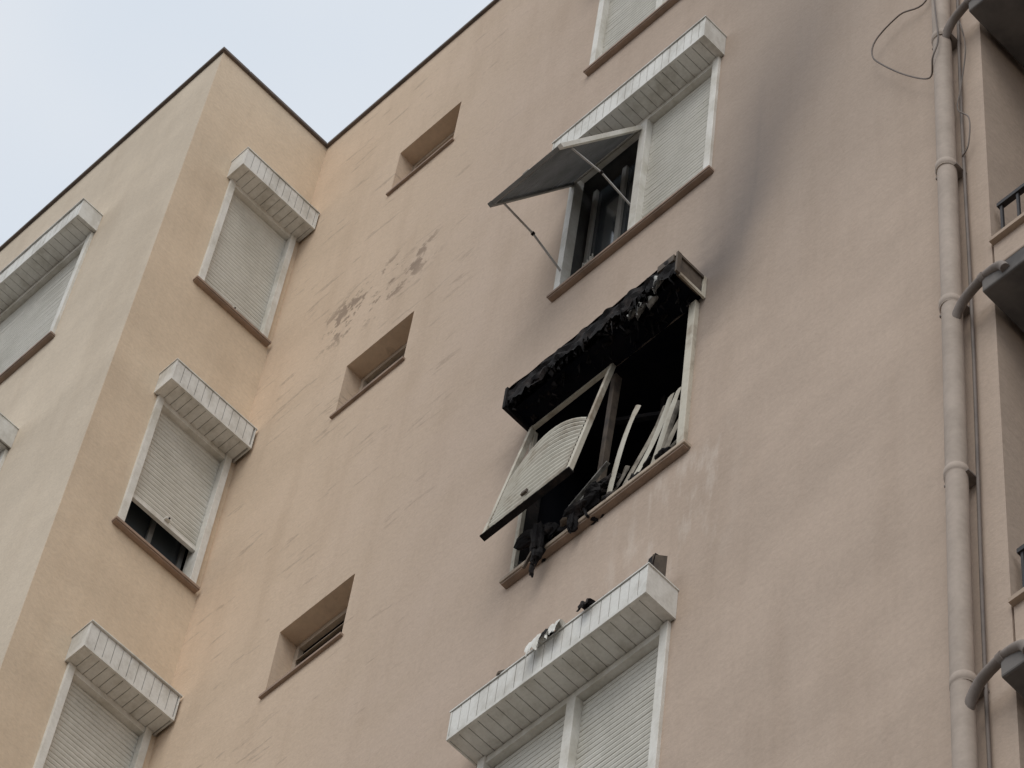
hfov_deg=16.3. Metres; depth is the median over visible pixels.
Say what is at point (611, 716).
shuttered window frame
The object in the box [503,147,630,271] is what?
shutter stay arms
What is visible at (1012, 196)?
balcony railing
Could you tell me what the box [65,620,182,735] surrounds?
roller shutter box
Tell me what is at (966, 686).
drain pipe
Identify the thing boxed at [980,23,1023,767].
balcony recess walls
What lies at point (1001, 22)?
balcony slab
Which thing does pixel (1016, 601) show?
balcony parapet
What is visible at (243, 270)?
shuttered window frame
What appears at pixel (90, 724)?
shuttered window frame
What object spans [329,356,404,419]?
window sill
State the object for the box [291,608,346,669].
bathroom louvre window
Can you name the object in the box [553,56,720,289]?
shuttered window frame
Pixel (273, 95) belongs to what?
roof coping
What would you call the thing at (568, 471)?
leaf bottom rail
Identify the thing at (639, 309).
melted box remains
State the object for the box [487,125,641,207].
projecting shutter leaf
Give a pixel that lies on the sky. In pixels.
(76, 76)
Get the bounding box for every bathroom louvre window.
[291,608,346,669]
[358,343,406,391]
[412,131,454,170]
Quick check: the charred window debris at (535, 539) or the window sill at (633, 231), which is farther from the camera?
the window sill at (633, 231)
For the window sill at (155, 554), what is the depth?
21.97 m
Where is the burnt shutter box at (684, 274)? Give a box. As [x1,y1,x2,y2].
[502,251,706,431]
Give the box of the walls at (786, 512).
[0,0,1019,767]
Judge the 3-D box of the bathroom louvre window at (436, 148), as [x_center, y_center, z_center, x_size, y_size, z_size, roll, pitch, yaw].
[-0.503,-1.575,25.295,0.620,0.616,0.035,-39,-70,24]
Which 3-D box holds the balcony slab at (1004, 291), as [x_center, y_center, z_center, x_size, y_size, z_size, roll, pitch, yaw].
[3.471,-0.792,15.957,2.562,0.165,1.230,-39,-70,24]
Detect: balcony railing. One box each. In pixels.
[996,183,1023,228]
[1016,544,1023,588]
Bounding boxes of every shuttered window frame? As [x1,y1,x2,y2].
[0,232,93,373]
[0,449,7,470]
[33,662,152,767]
[117,394,231,582]
[198,179,296,337]
[477,620,670,767]
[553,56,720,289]
[589,0,666,64]
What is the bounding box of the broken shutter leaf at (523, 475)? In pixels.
[482,363,615,532]
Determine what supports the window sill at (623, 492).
attached to the walls at (786, 512)
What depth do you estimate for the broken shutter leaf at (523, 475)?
18.78 m
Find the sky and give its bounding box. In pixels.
[0,0,492,245]
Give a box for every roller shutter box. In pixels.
[0,198,102,313]
[0,412,18,453]
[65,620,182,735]
[154,358,257,462]
[227,147,319,242]
[446,562,678,765]
[552,15,726,149]
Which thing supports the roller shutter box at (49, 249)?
attached to the walls at (786, 512)
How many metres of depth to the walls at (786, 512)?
20.10 m
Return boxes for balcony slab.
[969,0,1023,67]
[982,242,1023,331]
[1001,636,1023,697]
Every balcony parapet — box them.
[989,212,1023,261]
[1008,587,1023,640]
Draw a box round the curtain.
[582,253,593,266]
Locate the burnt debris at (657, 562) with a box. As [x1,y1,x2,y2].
[496,553,667,675]
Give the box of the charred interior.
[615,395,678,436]
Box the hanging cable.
[871,0,970,156]
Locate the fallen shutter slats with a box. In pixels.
[607,386,681,492]
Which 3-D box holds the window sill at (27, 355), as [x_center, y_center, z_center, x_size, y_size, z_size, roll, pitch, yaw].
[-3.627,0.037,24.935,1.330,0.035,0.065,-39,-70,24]
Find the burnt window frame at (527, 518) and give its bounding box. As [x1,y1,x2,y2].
[509,300,699,571]
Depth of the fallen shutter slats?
18.37 m
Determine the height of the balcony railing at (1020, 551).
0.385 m
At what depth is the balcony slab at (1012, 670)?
13.66 m
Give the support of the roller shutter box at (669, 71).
attached to the walls at (786, 512)
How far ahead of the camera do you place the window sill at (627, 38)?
23.34 m
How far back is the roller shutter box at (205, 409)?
23.28 m
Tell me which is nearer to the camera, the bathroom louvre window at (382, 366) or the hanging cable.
the hanging cable
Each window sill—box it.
[0,331,55,383]
[112,516,199,593]
[193,275,270,346]
[258,632,342,699]
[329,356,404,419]
[386,137,454,195]
[499,438,690,588]
[546,165,713,301]
[583,0,678,75]
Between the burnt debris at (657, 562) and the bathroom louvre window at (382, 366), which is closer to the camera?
the burnt debris at (657, 562)
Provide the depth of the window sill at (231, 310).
24.55 m
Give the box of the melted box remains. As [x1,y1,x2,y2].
[505,276,689,421]
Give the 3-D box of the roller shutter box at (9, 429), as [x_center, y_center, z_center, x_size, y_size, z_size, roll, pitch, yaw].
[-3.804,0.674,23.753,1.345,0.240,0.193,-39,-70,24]
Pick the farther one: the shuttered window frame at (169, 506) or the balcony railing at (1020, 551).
the shuttered window frame at (169, 506)
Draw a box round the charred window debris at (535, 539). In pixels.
[513,446,670,577]
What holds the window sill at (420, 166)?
attached to the walls at (786, 512)
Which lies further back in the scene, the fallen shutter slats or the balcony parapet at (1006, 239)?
the fallen shutter slats
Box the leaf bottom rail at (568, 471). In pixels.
[480,466,573,541]
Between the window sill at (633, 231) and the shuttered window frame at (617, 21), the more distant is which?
the shuttered window frame at (617, 21)
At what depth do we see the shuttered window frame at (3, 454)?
23.34 m
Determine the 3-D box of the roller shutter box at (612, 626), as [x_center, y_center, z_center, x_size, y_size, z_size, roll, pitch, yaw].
[0.231,1.332,16.918,1.319,0.240,0.207,-39,-70,24]
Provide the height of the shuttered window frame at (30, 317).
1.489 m
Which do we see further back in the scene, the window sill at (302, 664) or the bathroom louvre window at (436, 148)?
the bathroom louvre window at (436, 148)
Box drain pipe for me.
[931,0,1023,767]
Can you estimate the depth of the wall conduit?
15.56 m
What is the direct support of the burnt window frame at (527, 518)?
on the walls at (786, 512)
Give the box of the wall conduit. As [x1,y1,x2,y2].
[956,0,991,767]
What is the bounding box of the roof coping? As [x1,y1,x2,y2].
[0,0,498,250]
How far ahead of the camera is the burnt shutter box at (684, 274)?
19.41 m
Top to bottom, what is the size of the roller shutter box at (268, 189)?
0.250 m
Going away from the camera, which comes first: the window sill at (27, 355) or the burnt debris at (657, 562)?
the burnt debris at (657, 562)

